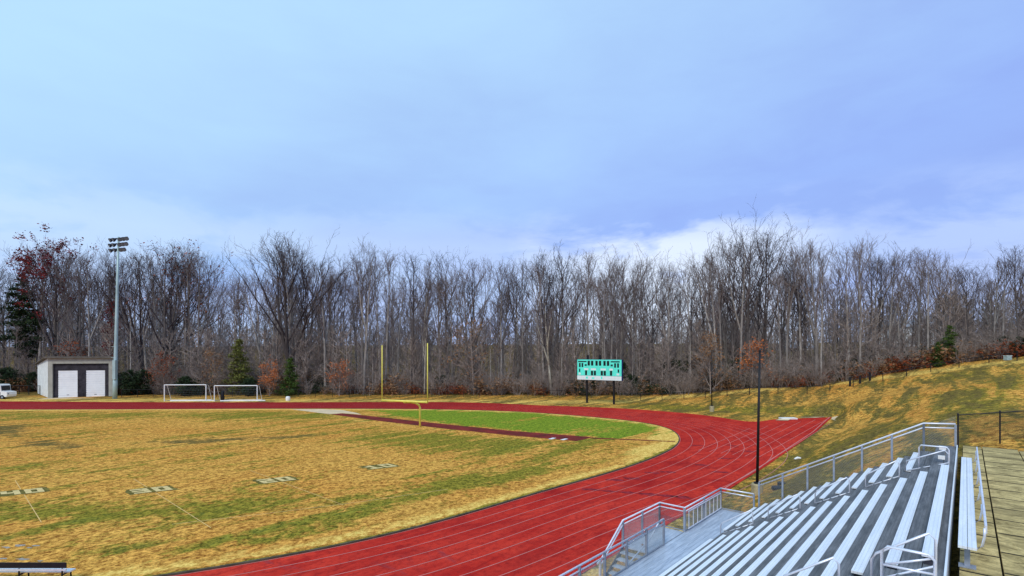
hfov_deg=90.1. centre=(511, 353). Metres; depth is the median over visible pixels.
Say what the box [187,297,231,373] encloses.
bare tree
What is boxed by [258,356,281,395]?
beech sapling
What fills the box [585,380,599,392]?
evergreen bush
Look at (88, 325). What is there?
bare tree
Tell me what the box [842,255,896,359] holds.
bare tree
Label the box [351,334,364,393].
young bare tree
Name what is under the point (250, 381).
evergreen bush
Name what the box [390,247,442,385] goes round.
bare tree
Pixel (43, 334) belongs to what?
bare tree
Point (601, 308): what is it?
bare tree
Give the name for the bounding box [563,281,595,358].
bare tree
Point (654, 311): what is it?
bare tree
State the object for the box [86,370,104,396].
roller door
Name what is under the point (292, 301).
bare tree
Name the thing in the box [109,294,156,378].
young bare tree
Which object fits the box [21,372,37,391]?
evergreen bush
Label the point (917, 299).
bare tree
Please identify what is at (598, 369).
scoreboard
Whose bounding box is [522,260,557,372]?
bare tree
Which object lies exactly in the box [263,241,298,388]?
bare tree
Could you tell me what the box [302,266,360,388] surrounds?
bare tree
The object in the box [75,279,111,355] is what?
bare tree
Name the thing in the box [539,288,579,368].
bare tree
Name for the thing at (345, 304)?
bare tree
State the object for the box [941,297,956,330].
young bare tree
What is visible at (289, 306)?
bare tree
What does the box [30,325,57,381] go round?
young bare tree
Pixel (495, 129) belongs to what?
sky
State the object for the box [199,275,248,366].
bare tree
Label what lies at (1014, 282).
bare tree
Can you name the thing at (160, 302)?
bare tree
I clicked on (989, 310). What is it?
bare tree
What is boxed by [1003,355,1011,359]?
utility box
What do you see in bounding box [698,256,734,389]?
bare tree
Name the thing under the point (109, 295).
bare tree
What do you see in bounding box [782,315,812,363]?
young bare tree
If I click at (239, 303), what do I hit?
bare tree
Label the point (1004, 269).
bare tree
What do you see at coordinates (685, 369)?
evergreen bush
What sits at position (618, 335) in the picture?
young bare tree
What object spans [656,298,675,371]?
bare tree
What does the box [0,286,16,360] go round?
bare tree
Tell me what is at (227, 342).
young bare tree
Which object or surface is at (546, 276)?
bare tree
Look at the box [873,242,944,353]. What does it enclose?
bare tree
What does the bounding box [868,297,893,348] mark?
young bare tree
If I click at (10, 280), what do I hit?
bare tree
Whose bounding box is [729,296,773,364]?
young bare tree
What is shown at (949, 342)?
pine tree
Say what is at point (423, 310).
bare tree
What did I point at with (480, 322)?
bare tree
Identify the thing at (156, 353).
young bare tree
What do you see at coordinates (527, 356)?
young bare tree
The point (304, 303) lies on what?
bare tree
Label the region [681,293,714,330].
bare tree
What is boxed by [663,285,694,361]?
bare tree
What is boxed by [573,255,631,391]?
bare tree
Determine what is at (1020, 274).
bare tree
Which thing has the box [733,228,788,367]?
bare tree
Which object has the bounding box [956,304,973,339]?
young bare tree
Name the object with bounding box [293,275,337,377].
bare tree
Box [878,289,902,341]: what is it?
bare tree
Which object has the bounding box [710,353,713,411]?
light pole
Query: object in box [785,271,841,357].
bare tree
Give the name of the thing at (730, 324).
young bare tree
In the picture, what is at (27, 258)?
red leaved tree
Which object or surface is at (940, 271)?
bare tree
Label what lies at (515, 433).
long jump runway
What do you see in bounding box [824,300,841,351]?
young bare tree
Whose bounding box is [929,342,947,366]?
fir tree
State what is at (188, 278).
bare tree
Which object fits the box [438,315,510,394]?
beech sapling
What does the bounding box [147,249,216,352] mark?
bare tree
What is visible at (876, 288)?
bare tree
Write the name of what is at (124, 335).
bare tree
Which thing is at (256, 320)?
bare tree
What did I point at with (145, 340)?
young bare tree
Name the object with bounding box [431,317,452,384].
young bare tree
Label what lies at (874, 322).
young bare tree
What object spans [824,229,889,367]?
bare tree
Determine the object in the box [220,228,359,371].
bare tree
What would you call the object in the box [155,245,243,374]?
bare tree
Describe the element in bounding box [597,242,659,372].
bare tree
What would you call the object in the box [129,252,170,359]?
bare tree
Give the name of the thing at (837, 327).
bare tree
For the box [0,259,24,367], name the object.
bare tree
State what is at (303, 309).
bare tree
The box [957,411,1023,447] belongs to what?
black chain link fence
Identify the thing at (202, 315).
bare tree
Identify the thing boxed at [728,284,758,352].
young bare tree
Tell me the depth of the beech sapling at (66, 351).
113.03 m
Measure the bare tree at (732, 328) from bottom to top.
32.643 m
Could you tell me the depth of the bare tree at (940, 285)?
96.85 m
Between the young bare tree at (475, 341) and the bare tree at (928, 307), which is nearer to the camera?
the bare tree at (928, 307)
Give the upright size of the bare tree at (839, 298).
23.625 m
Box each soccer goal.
[164,384,213,400]
[214,385,265,400]
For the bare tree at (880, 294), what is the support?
on the terrain
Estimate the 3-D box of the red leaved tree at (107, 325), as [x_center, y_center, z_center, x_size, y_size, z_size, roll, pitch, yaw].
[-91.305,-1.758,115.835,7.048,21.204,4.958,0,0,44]
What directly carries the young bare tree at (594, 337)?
on the terrain
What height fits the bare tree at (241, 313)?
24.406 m
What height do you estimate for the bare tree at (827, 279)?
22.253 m
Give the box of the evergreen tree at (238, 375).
[220,338,256,394]
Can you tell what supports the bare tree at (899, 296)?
on the terrain
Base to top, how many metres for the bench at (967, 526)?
0.796 m
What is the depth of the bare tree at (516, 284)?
113.14 m
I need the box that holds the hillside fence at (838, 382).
[620,351,1023,400]
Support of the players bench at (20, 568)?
on the football field
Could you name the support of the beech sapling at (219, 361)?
on the terrain
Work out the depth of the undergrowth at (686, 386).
103.25 m
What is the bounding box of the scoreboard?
[577,355,622,404]
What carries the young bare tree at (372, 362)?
on the terrain
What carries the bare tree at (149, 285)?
on the terrain
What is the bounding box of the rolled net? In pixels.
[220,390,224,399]
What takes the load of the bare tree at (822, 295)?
on the terrain
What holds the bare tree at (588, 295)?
on the terrain
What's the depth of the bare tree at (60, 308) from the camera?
119.39 m
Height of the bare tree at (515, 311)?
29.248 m
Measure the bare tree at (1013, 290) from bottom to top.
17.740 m
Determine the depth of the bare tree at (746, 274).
105.46 m
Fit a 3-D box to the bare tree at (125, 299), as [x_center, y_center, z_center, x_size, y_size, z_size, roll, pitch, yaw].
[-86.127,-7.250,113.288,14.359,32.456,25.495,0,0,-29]
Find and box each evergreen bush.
[0,366,23,390]
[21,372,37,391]
[118,369,143,394]
[122,369,157,394]
[173,376,194,395]
[190,379,204,395]
[240,378,258,395]
[434,375,448,392]
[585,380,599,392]
[619,362,635,389]
[621,374,641,393]
[658,358,683,381]
[677,354,710,388]
[727,356,757,382]
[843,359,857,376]
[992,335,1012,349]
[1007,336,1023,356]
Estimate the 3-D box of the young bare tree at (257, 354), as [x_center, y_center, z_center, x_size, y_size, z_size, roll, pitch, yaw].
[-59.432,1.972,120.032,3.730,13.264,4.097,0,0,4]
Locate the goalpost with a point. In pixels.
(409, 401)
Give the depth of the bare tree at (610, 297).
118.52 m
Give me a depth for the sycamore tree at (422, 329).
108.96 m
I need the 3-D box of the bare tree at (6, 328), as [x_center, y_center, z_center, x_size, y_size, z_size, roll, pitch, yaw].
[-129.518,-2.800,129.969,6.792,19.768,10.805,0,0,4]
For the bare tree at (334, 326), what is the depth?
115.00 m
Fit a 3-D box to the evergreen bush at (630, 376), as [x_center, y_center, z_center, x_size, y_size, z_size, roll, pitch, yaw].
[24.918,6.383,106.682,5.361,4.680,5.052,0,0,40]
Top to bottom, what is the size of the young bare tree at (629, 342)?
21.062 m
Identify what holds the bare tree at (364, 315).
on the terrain
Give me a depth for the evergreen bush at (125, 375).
107.79 m
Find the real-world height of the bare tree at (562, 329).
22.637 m
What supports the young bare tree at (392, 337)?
on the terrain
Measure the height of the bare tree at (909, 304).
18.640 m
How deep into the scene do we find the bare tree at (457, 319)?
125.50 m
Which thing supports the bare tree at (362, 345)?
on the terrain
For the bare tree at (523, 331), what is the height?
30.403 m
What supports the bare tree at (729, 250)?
on the terrain
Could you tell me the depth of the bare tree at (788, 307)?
99.17 m
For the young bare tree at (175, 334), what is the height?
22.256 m
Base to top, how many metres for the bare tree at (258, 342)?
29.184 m
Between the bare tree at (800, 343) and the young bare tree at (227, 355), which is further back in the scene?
the young bare tree at (227, 355)
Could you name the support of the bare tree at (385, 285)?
on the terrain
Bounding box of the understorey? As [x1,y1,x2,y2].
[0,276,1023,392]
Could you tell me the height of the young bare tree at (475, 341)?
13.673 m
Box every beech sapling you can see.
[48,338,92,355]
[144,350,184,393]
[190,347,226,393]
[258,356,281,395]
[325,358,352,394]
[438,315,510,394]
[687,328,738,393]
[735,336,776,386]
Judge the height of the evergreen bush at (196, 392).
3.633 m
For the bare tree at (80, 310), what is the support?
on the terrain
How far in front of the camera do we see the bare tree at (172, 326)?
114.48 m
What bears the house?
on the terrain
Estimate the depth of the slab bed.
11.26 m
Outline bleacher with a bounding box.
[559,417,957,575]
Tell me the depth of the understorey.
111.62 m
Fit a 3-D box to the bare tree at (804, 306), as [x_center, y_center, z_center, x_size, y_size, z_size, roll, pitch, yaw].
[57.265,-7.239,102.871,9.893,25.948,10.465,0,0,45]
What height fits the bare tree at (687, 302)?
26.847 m
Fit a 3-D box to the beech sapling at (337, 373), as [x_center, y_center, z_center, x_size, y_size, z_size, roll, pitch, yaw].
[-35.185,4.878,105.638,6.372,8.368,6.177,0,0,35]
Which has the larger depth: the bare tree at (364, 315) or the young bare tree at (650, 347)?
the bare tree at (364, 315)
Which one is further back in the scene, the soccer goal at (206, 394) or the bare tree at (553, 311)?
the bare tree at (553, 311)
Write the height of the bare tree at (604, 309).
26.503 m
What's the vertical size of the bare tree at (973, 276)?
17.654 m
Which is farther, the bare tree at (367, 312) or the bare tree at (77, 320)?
the bare tree at (77, 320)
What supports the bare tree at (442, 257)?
on the terrain
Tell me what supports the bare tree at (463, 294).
on the terrain
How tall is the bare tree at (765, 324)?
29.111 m
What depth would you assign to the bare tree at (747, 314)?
102.91 m
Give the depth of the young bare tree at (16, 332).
114.76 m
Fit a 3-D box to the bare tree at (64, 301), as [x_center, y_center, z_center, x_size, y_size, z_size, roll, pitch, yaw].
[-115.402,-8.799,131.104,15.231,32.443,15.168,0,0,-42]
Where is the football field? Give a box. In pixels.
[0,409,678,575]
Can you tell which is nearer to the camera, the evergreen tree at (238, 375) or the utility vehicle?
the utility vehicle
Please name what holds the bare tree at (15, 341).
on the terrain
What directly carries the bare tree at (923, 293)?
on the terrain
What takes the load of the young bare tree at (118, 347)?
on the terrain
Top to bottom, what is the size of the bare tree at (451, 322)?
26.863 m
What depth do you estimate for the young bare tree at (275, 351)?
115.21 m
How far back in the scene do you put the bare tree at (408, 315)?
131.71 m
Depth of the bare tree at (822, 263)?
101.65 m
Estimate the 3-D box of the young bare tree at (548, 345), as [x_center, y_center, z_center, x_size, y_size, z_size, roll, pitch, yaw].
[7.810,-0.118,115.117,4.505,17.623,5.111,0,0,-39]
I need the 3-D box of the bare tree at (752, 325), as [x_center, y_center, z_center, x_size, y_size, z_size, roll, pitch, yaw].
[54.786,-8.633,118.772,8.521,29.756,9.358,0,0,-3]
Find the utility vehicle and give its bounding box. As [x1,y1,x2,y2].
[0,384,16,398]
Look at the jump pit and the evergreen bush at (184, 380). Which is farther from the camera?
the evergreen bush at (184, 380)
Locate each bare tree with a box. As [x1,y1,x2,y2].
[0,251,22,325]
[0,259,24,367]
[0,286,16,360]
[0,309,21,355]
[2,322,30,375]
[5,311,18,367]
[10,240,73,377]
[21,247,124,355]
[24,238,108,338]
[24,277,65,372]
[28,302,62,371]
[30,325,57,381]
[31,261,94,353]
[32,249,91,351]
[45,338,61,355]
[50,301,82,355]
[53,272,123,355]
[55,272,98,355]
[59,266,111,355]
[62,239,133,355]
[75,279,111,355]
[81,248,157,369]
[81,331,103,355]
[85,251,145,364]
[95,267,128,341]
[103,274,141,368]
[104,319,126,369]
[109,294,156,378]
[119,237,249,374]
[119,248,162,370]
[119,298,132,364]
[121,261,174,371]
[122,277,166,368]
[126,319,153,367]
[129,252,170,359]
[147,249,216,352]
[148,262,177,362]
[148,335,160,388]
[152,240,230,374]
[153,265,227,366]
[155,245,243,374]
[158,265,206,375]
[163,297,180,372]
[169,284,205,375]
[185,277,230,377]
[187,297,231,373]
[192,282,219,361]
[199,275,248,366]
[211,272,253,351]
[214,266,281,391]
[216,321,249,374]
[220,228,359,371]
[222,293,257,348]
[222,338,233,373]
[225,296,250,337]
[230,227,314,370]
[246,303,266,356]
[250,269,294,368]
[251,336,267,371]
[257,273,299,371]
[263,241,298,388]
[267,315,284,372]
[272,247,310,370]
[282,252,349,383]
[283,320,308,375]
[286,264,337,360]
[288,307,320,381]
[293,268,350,386]
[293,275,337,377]
[302,252,352,391]
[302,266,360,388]
[313,298,332,343]
[314,339,327,385]
[329,233,391,393]
[331,267,363,383]
[334,273,381,375]
[336,274,384,378]
[338,324,352,370]
[344,255,383,390]
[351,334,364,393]
[353,262,387,374]
[359,255,395,390]
[364,344,380,392]
[368,326,387,381]
[370,282,405,370]
[372,248,402,391]
[379,306,406,382]
[385,272,421,375]
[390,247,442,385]
[390,282,431,377]
[400,318,433,357]
[404,277,438,376]
[407,278,444,368]
[411,257,441,385]
[411,272,463,365]
[413,270,457,374]
[429,255,493,390]
[430,247,468,376]
[431,305,460,378]
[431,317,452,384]
[439,267,469,382]
[443,290,471,375]
[452,258,496,367]
[453,255,518,373]
[460,337,484,381]
[469,256,532,381]
[474,295,505,381]
[474,304,489,365]
[475,328,496,375]
[482,294,517,378]
[483,257,547,378]
[491,274,529,378]
[491,280,519,378]
[494,295,521,374]
[505,273,526,366]
[505,330,527,381]
[512,239,561,368]
[517,310,535,376]
[519,302,546,366]
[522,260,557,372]
[526,271,590,385]
[527,254,552,385]
[537,246,596,382]
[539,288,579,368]
[539,320,556,375]
[547,290,573,388]
[551,263,601,356]
[554,265,585,366]
[561,305,587,373]
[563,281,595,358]
[566,275,627,358]
[567,247,615,358]
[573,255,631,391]
[582,262,627,356]
[588,272,629,392]
[588,314,602,358]
[591,301,616,359]
[593,266,621,358]
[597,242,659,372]
[600,276,663,373]
[601,277,657,367]
[602,307,629,392]
[605,275,657,391]
[620,295,649,392]
[624,246,672,378]
[628,257,706,378]
[635,263,679,368]
[641,308,663,356]
[645,340,659,389]
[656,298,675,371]
[657,264,688,367]
[661,245,736,383]
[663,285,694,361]
[665,269,703,389]
[671,273,706,347]
[676,252,730,347]
[676,313,699,389]
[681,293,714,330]
[686,242,718,362]
[692,306,718,361]
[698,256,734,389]
[701,283,753,373]
[702,231,766,385]
[705,232,784,364]
[709,319,719,366]
[713,198,798,362]
[717,262,747,375]
[718,291,744,367]
[720,249,761,355]
[728,253,767,336]
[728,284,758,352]
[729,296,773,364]
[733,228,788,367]
[745,250,810,368]
[745,270,801,350]
[754,225,844,380]
[757,268,791,386]
[760,236,827,370]
[762,272,808,360]
[772,270,803,360]
[774,342,782,386]
[775,255,824,369]
[775,298,806,361]
[779,240,823,371]
[779,279,821,363]
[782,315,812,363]
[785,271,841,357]
[805,275,833,384]
[808,239,837,363]
[810,275,841,359]
[819,333,828,360]
[820,265,852,353]
[820,296,861,352]
[823,283,844,380]
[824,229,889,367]
[824,276,852,358]
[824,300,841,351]
[825,247,870,378]
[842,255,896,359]
[850,281,875,353]
[854,249,906,353]
[855,241,916,353]
[864,297,882,356]
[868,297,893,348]
[870,273,937,353]
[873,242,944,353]
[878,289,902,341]
[885,248,940,352]
[889,320,903,352]
[892,242,973,349]
[895,286,925,346]
[896,272,924,355]
[909,268,934,340]
[914,286,945,346]
[917,260,963,328]
[919,304,934,348]
[920,261,979,349]
[925,249,953,344]
[931,272,975,339]
[940,264,989,335]
[940,292,973,362]
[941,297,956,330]
[950,258,994,359]
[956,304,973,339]
[959,277,1007,329]
[961,288,1010,332]
[974,322,984,345]
[978,254,1023,338]
[980,275,997,332]
[990,256,1023,335]
[995,261,1023,318]
[997,241,1023,352]
[999,254,1023,298]
[1002,285,1023,332]
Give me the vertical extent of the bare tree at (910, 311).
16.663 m
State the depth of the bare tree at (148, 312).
131.79 m
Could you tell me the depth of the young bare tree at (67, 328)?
115.91 m
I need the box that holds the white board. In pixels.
[778,417,797,418]
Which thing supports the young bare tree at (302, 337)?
on the terrain
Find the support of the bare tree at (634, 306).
on the terrain
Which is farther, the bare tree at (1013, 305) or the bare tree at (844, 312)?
the bare tree at (844, 312)
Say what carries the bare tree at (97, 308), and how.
on the terrain
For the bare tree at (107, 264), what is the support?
on the terrain
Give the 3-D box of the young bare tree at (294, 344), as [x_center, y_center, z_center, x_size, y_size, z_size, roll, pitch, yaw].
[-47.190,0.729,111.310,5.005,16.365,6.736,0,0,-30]
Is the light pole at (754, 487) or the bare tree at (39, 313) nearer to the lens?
the light pole at (754, 487)
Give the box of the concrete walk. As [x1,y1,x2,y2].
[959,445,1023,575]
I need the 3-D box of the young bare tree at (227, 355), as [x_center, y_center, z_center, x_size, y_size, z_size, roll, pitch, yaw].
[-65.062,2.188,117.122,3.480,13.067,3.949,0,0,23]
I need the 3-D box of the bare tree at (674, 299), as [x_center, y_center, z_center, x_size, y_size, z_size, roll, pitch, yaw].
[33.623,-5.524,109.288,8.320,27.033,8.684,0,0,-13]
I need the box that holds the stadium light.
[108,237,128,398]
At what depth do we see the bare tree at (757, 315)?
110.78 m
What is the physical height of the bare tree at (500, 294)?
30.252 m
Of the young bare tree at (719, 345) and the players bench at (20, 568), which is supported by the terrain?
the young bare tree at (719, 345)
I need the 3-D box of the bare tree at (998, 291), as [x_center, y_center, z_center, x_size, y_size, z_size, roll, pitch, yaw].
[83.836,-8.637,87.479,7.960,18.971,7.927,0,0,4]
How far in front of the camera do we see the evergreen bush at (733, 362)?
102.62 m
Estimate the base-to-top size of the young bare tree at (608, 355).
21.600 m
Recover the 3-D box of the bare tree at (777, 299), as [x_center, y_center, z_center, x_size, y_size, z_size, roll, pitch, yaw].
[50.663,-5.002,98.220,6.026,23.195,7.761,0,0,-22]
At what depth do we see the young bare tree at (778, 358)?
98.32 m
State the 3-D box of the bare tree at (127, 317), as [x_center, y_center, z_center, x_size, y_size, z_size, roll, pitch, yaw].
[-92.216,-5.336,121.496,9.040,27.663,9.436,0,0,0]
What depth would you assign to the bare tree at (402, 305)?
120.51 m
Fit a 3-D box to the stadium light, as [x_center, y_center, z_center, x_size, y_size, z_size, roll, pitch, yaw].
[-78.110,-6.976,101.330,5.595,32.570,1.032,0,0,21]
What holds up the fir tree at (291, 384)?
on the terrain
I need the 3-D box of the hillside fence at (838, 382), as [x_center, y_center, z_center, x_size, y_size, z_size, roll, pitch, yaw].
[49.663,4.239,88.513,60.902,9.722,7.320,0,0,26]
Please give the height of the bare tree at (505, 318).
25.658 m
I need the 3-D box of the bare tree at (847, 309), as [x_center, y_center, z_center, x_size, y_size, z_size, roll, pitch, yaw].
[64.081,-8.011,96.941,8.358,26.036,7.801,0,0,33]
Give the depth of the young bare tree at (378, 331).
111.37 m
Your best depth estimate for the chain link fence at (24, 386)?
108.97 m
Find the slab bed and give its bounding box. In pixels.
[958,451,1003,575]
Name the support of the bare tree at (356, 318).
on the terrain
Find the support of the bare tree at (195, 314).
on the terrain
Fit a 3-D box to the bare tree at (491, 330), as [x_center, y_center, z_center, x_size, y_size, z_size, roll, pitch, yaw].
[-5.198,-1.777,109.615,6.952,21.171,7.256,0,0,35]
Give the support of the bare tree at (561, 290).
on the terrain
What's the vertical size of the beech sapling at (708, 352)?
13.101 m
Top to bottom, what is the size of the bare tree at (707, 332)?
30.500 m
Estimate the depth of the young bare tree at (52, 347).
115.46 m
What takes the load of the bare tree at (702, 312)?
on the terrain
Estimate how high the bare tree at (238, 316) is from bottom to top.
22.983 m
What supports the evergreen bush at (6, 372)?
on the terrain
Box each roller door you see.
[58,370,77,397]
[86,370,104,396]
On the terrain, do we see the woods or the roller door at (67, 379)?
the woods
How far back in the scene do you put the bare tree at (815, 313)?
97.04 m
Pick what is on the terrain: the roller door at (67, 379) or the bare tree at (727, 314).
the bare tree at (727, 314)
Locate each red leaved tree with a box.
[0,223,97,355]
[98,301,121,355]
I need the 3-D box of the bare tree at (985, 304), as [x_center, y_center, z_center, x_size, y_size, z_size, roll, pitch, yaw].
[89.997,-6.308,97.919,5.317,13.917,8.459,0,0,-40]
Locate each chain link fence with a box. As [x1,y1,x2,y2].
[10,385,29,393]
[121,389,607,397]
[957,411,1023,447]
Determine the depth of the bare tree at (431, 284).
113.79 m
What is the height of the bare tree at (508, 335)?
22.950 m
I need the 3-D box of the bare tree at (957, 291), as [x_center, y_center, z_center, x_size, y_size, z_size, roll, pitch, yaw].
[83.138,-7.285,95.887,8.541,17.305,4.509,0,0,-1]
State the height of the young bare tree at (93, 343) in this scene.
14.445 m
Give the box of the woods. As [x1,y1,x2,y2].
[0,271,1023,375]
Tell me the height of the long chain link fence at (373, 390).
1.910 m
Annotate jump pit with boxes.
[293,409,360,414]
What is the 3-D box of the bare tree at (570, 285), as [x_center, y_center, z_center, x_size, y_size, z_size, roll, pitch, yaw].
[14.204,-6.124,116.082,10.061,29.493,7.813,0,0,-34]
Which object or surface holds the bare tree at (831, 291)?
on the terrain
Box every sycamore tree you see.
[414,312,437,391]
[529,295,562,394]
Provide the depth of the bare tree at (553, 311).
116.69 m
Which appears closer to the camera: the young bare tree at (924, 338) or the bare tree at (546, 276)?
the young bare tree at (924, 338)
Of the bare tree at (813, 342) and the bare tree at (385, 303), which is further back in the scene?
the bare tree at (385, 303)
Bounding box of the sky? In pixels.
[0,0,1023,346]
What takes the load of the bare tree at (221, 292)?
on the terrain
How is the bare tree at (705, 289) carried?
on the terrain
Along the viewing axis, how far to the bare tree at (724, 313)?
108.27 m
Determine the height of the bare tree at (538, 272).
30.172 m
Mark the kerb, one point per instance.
(262, 559)
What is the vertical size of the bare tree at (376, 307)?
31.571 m
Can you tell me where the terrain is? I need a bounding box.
[0,343,1023,575]
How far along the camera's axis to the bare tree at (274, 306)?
124.95 m
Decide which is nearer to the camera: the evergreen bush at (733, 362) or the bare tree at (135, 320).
the evergreen bush at (733, 362)
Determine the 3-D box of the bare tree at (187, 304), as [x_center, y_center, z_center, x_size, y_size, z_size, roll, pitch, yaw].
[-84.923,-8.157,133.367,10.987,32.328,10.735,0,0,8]
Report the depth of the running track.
29.88 m
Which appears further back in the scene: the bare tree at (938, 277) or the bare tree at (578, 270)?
the bare tree at (578, 270)
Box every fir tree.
[274,357,300,395]
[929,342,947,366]
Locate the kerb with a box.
[0,408,679,575]
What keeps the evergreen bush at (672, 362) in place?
on the terrain
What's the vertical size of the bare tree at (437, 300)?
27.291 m
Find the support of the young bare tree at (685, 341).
on the terrain
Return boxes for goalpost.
[381,343,427,426]
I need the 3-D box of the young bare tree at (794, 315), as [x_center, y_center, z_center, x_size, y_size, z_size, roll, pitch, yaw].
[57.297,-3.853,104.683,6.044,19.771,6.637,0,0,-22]
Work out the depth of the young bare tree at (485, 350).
114.15 m
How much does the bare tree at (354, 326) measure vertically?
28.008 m
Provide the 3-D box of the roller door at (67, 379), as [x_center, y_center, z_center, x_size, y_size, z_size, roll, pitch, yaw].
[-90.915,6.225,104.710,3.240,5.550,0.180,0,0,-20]
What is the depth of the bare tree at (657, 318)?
116.60 m
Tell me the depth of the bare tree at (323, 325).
111.75 m
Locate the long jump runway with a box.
[333,413,590,440]
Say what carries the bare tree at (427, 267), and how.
on the terrain
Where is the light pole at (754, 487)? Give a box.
[751,350,762,495]
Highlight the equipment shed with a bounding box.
[34,356,113,398]
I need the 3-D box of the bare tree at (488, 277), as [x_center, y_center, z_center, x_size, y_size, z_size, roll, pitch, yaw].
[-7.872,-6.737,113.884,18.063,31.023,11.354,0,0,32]
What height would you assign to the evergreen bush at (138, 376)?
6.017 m
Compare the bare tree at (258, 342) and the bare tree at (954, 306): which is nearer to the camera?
the bare tree at (954, 306)
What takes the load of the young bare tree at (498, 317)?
on the terrain
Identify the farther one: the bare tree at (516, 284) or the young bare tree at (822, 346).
the bare tree at (516, 284)
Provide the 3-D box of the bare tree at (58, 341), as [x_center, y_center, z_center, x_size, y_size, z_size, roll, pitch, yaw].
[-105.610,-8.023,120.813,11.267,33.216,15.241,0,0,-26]
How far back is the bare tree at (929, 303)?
111.44 m
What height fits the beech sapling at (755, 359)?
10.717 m
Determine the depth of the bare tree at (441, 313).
122.05 m
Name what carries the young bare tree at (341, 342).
on the terrain
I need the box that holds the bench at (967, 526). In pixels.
[958,447,986,569]
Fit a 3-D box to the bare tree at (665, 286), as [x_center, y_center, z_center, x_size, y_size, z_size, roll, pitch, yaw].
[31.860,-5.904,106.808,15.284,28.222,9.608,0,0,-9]
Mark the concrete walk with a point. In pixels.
(1004, 471)
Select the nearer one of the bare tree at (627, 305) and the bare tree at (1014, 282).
the bare tree at (1014, 282)
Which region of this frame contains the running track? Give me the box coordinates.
[0,401,831,575]
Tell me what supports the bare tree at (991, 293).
on the terrain
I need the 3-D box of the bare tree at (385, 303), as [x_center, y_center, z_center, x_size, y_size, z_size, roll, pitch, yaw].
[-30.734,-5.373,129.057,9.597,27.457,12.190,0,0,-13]
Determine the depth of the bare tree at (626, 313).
114.57 m
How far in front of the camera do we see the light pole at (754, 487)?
31.16 m
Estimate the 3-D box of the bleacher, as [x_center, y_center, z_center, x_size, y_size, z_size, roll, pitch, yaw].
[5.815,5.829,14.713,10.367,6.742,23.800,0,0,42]
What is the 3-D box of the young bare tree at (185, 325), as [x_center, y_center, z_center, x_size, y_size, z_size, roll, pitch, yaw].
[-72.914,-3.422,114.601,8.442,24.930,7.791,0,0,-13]
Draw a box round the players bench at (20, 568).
[0,562,75,575]
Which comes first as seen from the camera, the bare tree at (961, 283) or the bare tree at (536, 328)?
the bare tree at (961, 283)
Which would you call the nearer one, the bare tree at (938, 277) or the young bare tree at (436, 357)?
the bare tree at (938, 277)
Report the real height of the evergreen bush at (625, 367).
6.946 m
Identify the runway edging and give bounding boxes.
[595,438,674,441]
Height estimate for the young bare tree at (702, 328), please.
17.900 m
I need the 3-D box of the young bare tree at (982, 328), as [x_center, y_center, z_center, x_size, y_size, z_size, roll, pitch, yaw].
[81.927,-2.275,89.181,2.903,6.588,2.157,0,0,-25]
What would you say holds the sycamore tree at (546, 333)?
on the terrain
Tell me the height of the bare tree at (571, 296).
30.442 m
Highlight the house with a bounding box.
[877,320,933,346]
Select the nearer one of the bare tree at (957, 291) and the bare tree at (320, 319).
the bare tree at (957, 291)
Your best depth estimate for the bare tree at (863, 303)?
111.93 m
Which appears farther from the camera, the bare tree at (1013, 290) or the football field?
the bare tree at (1013, 290)
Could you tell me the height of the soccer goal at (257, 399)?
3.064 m
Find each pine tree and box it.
[0,274,51,373]
[938,325,958,362]
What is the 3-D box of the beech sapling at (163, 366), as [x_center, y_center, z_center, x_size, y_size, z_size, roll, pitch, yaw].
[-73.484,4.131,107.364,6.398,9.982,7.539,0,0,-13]
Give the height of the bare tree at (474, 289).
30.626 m
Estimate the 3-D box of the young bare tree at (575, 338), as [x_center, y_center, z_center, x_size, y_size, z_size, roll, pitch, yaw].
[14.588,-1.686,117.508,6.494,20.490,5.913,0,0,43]
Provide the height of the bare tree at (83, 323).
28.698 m
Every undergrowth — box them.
[0,317,1023,395]
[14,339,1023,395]
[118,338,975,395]
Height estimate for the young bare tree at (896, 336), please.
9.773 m
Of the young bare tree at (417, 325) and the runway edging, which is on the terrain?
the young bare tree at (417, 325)
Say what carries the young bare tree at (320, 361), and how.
on the terrain
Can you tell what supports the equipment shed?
on the terrain
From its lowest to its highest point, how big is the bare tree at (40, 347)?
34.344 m
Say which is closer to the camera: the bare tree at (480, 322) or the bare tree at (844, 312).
the bare tree at (844, 312)
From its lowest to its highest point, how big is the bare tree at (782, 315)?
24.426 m
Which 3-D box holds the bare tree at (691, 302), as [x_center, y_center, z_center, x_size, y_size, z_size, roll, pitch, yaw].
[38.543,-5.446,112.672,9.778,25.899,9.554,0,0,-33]
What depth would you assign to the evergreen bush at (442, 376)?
110.56 m
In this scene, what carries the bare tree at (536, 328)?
on the terrain
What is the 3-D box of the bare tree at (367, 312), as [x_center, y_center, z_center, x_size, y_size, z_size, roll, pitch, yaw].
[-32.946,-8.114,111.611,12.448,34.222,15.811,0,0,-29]
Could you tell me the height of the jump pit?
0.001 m
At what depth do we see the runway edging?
53.30 m

